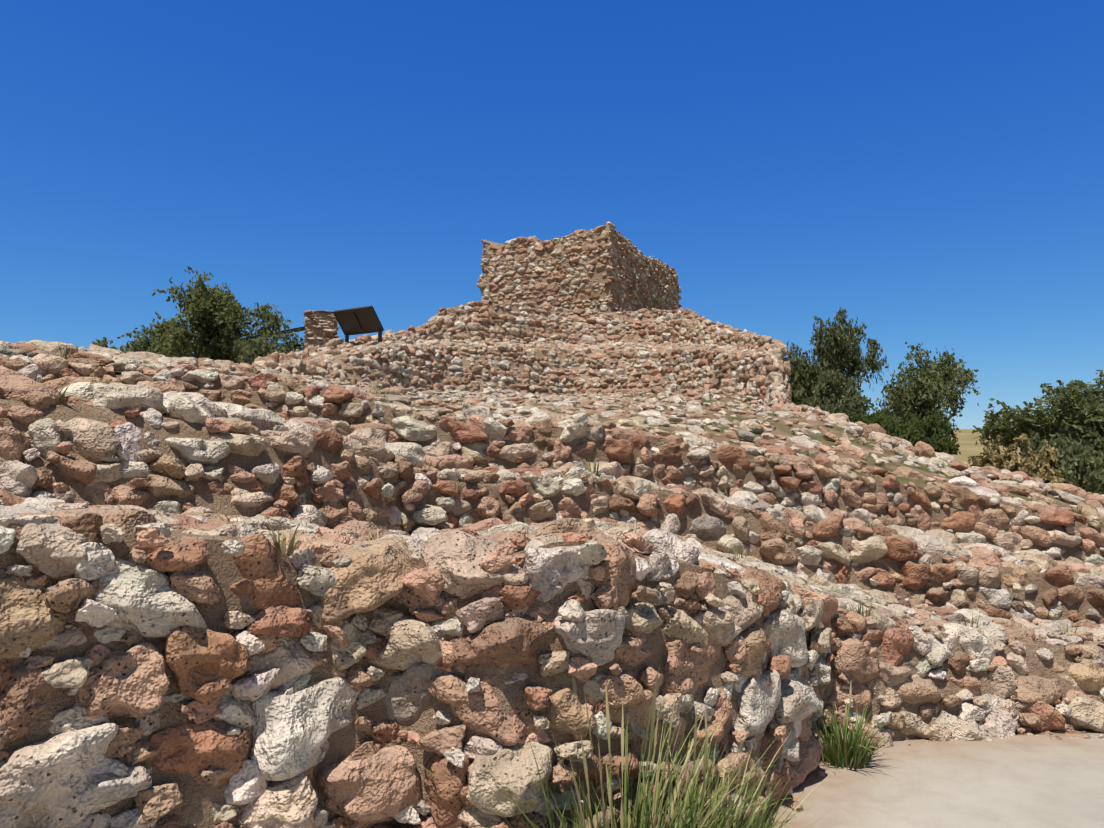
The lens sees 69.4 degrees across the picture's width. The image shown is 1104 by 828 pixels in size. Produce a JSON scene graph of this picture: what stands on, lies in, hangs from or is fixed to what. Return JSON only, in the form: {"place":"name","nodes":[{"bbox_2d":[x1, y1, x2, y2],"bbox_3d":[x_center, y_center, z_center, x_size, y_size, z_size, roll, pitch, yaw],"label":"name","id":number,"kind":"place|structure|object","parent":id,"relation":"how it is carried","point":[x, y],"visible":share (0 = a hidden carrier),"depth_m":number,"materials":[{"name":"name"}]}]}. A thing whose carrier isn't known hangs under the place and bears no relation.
{"place":"outdoors","nodes":[
{"label":"outdoors","id":0,"kind":"place"},
{"bbox_2d":[0,348,1103,628],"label":"stone wall","id":1,"kind":"structure","parent":0,"point":[302,432],"depth_m":6.86,"materials":[{"name":"stone"}]},
{"bbox_2d":[54,341,75,359],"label":"terrace weed","id":2,"kind":"object","parent":1,"relation":"on","point":[61,354],"visible":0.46,"depth_m":7.16,"materials":[{"name":"green plant"}]},
{"bbox_2d":[584,456,602,477],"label":"terrace weed","id":3,"kind":"object","parent":1,"relation":"on","point":[594,469],"visible":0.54,"depth_m":6.47,"materials":[{"name":"green plant"}]},
{"bbox_2d":[0,360,1103,827],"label":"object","id":4,"kind":"object","parent":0,"point":[224,574],"visible":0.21,"depth_m":4.13,"materials":[{"name":"brown stone"}]},
{"bbox_2d":[40,385,76,404],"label":"terrace weed","id":5,"kind":"object","parent":4,"relation":"on","point":[61,398],"visible":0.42,"depth_m":4.18,"materials":[{"name":"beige plant"}]},
{"bbox_2d":[93,493,129,504],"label":"terrace weed","id":6,"kind":"object","parent":4,"relation":"on","point":[103,504],"visible":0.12,"depth_m":3.57,"materials":[{"name":"green plant"}]},
{"bbox_2d":[266,520,308,555],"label":"terrace weed","id":7,"kind":"object","parent":4,"relation":"on","point":[280,549],"visible":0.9,"depth_m":2.76,"materials":[{"name":"beige plant"}]},
{"bbox_2d":[365,525,386,540],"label":"terrace weed","id":8,"kind":"object","parent":4,"relation":"on","point":[370,538],"visible":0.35,"depth_m":4.02,"materials":[{"name":"beige plant"}]},
{"bbox_2d":[424,458,436,467],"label":"terrace weed","id":9,"kind":"object","parent":4,"relation":"on","point":[430,463],"visible":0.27,"depth_m":6.03,"materials":[{"name":"beige plant"}]},
{"bbox_2d":[731,545,753,557],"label":"terrace weed","id":10,"kind":"object","parent":4,"relation":"on","point":[741,553],"visible":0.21,"depth_m":6.54,"materials":[{"name":"beige plant"}]},
{"bbox_2d":[846,597,873,616],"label":"terrace weed","id":11,"kind":"object","parent":4,"relation":"on","point":[859,611],"visible":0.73,"depth_m":4.94,"materials":[{"name":"beige plant"}]},
{"bbox_2d":[965,614,984,627],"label":"terrace weed","id":12,"kind":"object","parent":4,"relation":"on","point":[971,624],"visible":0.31,"depth_m":5.50,"materials":[{"name":"beige plant"}]},
{"bbox_2d":[1058,617,1079,634],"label":"terrace weed","id":13,"kind":"object","parent":4,"relation":"on","point":[1066,631],"visible":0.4,"depth_m":5.94,"materials":[{"name":"beige plant"}]},
{"bbox_2d":[0,0,1103,428],"label":"sky","id":14,"kind":"structure","parent":0,"point":[930,172],"materials":[{"name":"blue"}]},
{"bbox_2d":[488,241,656,259],"bbox_3d":[1.624,-6.522,34.436,5.357,0.651,8.998,-2,-4,25],"label":"tower room cap","id":15,"kind":"object","parent":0,"point":[496,245],"visible":0.15,"depth_m":31.63,"materials":[{"name":"brown stone"}]},
{"bbox_2d":[757,429,1099,825],"bbox_3d":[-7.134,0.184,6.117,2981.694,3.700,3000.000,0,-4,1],"label":"ground sheet","id":16,"kind":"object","parent":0,"point":[968,447],"visible":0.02,"depth_m":26.54,"materials":[{"name":"soil"}]},
{"bbox_2d":[0,490,1103,827],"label":"wall stones","id":17,"kind":"object","parent":16,"relation":"on","point":[80,768],"depth_m":2.87,"materials":[{"name":"beige stone"}]},
{"bbox_2d":[26,301,1103,525],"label":"earth bench","id":18,"kind":"object","parent":16,"relation":"on","point":[782,428],"visible":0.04,"depth_m":9.88,"materials":[{"name":"brown soil"}]},
{"bbox_2d":[92,316,199,356],"bbox_3d":[-10.779,-1.533,21.165,2.292,2.316,2.376,0,-4,1],"label":"shrub foliage","id":19,"kind":"object","parent":18,"relation":"on","point":[142,343],"visible":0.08,"depth_m":20.77,"materials":[{"name":"green plant"}]},
{"bbox_2d":[144,266,303,363],"bbox_3d":[-8.089,-1.340,19.339,4.394,3.825,4.125,0,-4,1],"label":"mesquite tree","id":20,"kind":"object","parent":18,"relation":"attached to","point":[226,330],"depth_m":18.43,"materials":[{"name":"green plant"}]},
{"bbox_2d":[232,330,288,364],"bbox_3d":[-6.115,-1.034,17.197,1.670,1.609,1.860,0,-4,1],"label":"foliage shrub","id":21,"kind":"object","parent":18,"relation":"on","point":[252,350],"visible":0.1,"depth_m":16.67,"materials":[{"name":"green plant"}]},
{"bbox_2d":[216,326,304,359],"bbox_3d":[-7.972,-1.393,20.272,4.218,1.440,0.064,-1,-4,20],"label":"hand railing","id":22,"kind":"object","parent":18,"relation":"on","point":[292,330],"visible":0.04,"depth_m":19.74,"materials":[{"name":"grey metal"}]},
{"bbox_2d":[307,312,333,346],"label":"stone pillar","id":23,"kind":"structure","parent":18,"relation":"on","point":[317,335],"depth_m":19.27,"materials":[{"name":"brown stone"}]},
{"bbox_2d":[302,310,339,348],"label":"pillar stones","id":24,"kind":"object","parent":23,"relation":"attached to","point":[308,313],"visible":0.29,"depth_m":19.28,"materials":[{"name":"beige stone"}]},
{"bbox_2d":[0,300,1103,507],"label":"mound stones","id":25,"kind":"object","parent":18,"relation":"on","point":[780,387],"visible":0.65,"depth_m":20.30,"materials":[{"name":"beige stone"}]},
{"bbox_2d":[482,224,678,311],"bbox_3d":[1.521,-4.764,34.401,5.773,4.163,9.287,-2,-4,24],"label":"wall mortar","id":26,"kind":"object","parent":18,"relation":"on","point":[598,276],"visible":0.27,"depth_m":30.18,"materials":[{"name":"brown stone"}]},
{"bbox_2d":[476,221,681,311],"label":"tower room stones","id":27,"kind":"object","parent":26,"relation":"attached to","point":[667,274],"visible":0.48,"depth_m":30.43,"materials":[{"name":"beige stone"}]},
{"bbox_2d":[790,325,875,401],"bbox_3d":[7.288,-0.882,20.959,2.729,3.634,1.360,1,-4,-9],"label":"tree","id":28,"kind":"object","parent":18,"relation":"on","point":[840,364],"visible":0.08,"depth_m":20.87,"materials":[{"name":"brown plant"}]},
{"bbox_2d":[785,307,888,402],"bbox_3d":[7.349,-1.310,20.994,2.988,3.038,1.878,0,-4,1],"label":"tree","id":29,"kind":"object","parent":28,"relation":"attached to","point":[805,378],"visible":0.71,"depth_m":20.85,"materials":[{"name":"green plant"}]},
{"bbox_2d":[805,361,871,419],"bbox_3d":[6.170,-0.082,17.464,1.372,2.086,1.524,0,-4,1],"label":"bush","id":30,"kind":"object","parent":18,"relation":"on","point":[832,395],"visible":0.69,"depth_m":17.20,"materials":[{"name":"green plant"}]},
{"bbox_2d":[846,403,901,433],"bbox_3d":[6.521,0.464,16.346,1.302,1.429,1.651,0,-4,1],"label":"foliage shrub","id":31,"kind":"object","parent":18,"relation":"on","point":[879,417],"visible":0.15,"depth_m":16.36,"materials":[{"name":"green plant"}]},
{"bbox_2d":[934,460,952,468],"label":"terrace weed","id":32,"kind":"object","parent":18,"relation":"on","point":[943,463],"visible":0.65,"depth_m":9.87,"materials":[{"name":"beige plant"}]},
{"bbox_2d":[1071,504,1083,513],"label":"terrace weed","id":33,"kind":"object","parent":18,"relation":"on","point":[1079,511],"visible":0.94,"depth_m":8.55,"materials":[{"name":"green plant"}]},
{"bbox_2d":[273,301,1086,504],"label":"stone wall","id":34,"kind":"structure","parent":16,"relation":"on","point":[520,366],"depth_m":22.11,"materials":[{"name":"brown stone"}]},
{"bbox_2d":[333,306,383,342],"bbox_3d":[-4.361,-1.576,17.929,1.156,1.566,0.443,-2,-5,30],"label":"wayside sign","id":35,"kind":"object","parent":34,"relation":"attached to","point":[358,320],"visible":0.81,"depth_m":17.92,"materials":[{"name":"brown metal"}]},
{"bbox_2d":[791,383,809,405],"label":"shrub foliage","id":36,"kind":"object","parent":16,"relation":"on","point":[797,398],"visible":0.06,"depth_m":18.36,"materials":[{"name":"green plant"}]},
{"bbox_2d":[881,410,960,454],"bbox_3d":[6.872,0.566,14.852,1.671,1.298,1.190,2,-4,-23],"label":"shrub foliage","id":37,"kind":"object","parent":16,"relation":"on","point":[909,431],"visible":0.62,"depth_m":14.75,"materials":[{"name":"green plant"}]},
{"bbox_2d":[873,342,979,437],"bbox_3d":[8.881,-0.180,18.865,2.218,3.233,3.214,-3,-5,38],"label":"leafy tree","id":38,"kind":"object","parent":16,"relation":"on","point":[943,384],"depth_m":18.60,"materials":[{"name":"green plant"}]},
{"bbox_2d":[765,733,1103,827],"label":"concrete path","id":39,"kind":"structure","parent":16,"relation":"on","point":[1027,781],"depth_m":4.03,"materials":[{"name":"beige concrete"}]},
{"bbox_2d":[476,753,672,827],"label":"grass clump","id":40,"kind":"object","parent":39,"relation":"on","point":[576,815],"visible":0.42,"depth_m":2.81,"materials":[{"name":"green plant"}]},
{"bbox_2d":[415,667,799,827],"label":"grass clump","id":41,"kind":"object","parent":39,"relation":"on","point":[624,823],"visible":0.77,"depth_m":2.85,"materials":[{"name":"green plant"}]},
{"bbox_2d":[569,706,832,827],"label":"grass clump","id":42,"kind":"object","parent":39,"relation":"on","point":[711,795],"visible":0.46,"depth_m":3.05,"materials":[{"name":"green plant"}]},
{"bbox_2d":[732,779,797,827],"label":"grass clump","id":43,"kind":"object","parent":39,"relation":"on","point":[764,816],"visible":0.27,"depth_m":3.45,"materials":[{"name":"green plant"}]},
{"bbox_2d":[811,684,898,769],"bbox_3d":[1.625,1.714,4.413,0.574,0.424,0.622,-2,-4,25],"label":"grass clump","id":44,"kind":"object","parent":39,"relation":"on","point":[838,752],"visible":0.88,"depth_m":4.33,"materials":[{"name":"green plant"}]},
{"bbox_2d":[772,731,1103,822],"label":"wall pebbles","id":45,"kind":"object","parent":16,"relation":"on","point":[823,774],"depth_m":4.72,"materials":[{"name":"stone"}]},
{"bbox_2d":[966,434,1021,468],"bbox_3d":[8.186,1.079,14.903,1.048,1.424,1.138,0,-4,1],"label":"dry shrub","id":46,"kind":"object","parent":16,"relation":"on","point":[988,455],"depth_m":14.81,"materials":[{"name":"beige plant"}]},
{"bbox_2d":[984,432,1063,482],"bbox_3d":[8.189,0.854,13.842,1.364,1.106,1.132,0,-4,1],"label":"shrub","id":47,"kind":"object","parent":16,"relation":"on","point":[1026,464],"depth_m":13.84,"materials":[{"name":"beige plant"}]},
{"bbox_2d":[971,380,1103,458],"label":"foliage","id":48,"kind":"object","parent":16,"relation":"on","point":[1057,415],"visible":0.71,"depth_m":16.71,"materials":[{"name":"green plant"}]},
{"bbox_2d":[1087,370,1103,402],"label":"tree foliage","id":49,"kind":"object","parent":48,"relation":"part of","point":[1100,383],"visible":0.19,"depth_m":19.59,"materials":[{"name":"green plant"}]},
{"bbox_2d":[1020,432,1103,492],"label":"shrub foliage","id":50,"kind":"object","parent":16,"relation":"on","point":[1075,457],"visible":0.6,"depth_m":14.13,"materials":[{"name":"green plant"}]},
{"bbox_2d":[1083,446,1103,494],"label":"shrub foliage","id":51,"kind":"object","parent":16,"relation":"on","point":[1099,453],"visible":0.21,"depth_m":15.46,"materials":[{"name":"green plant"}]}
]}

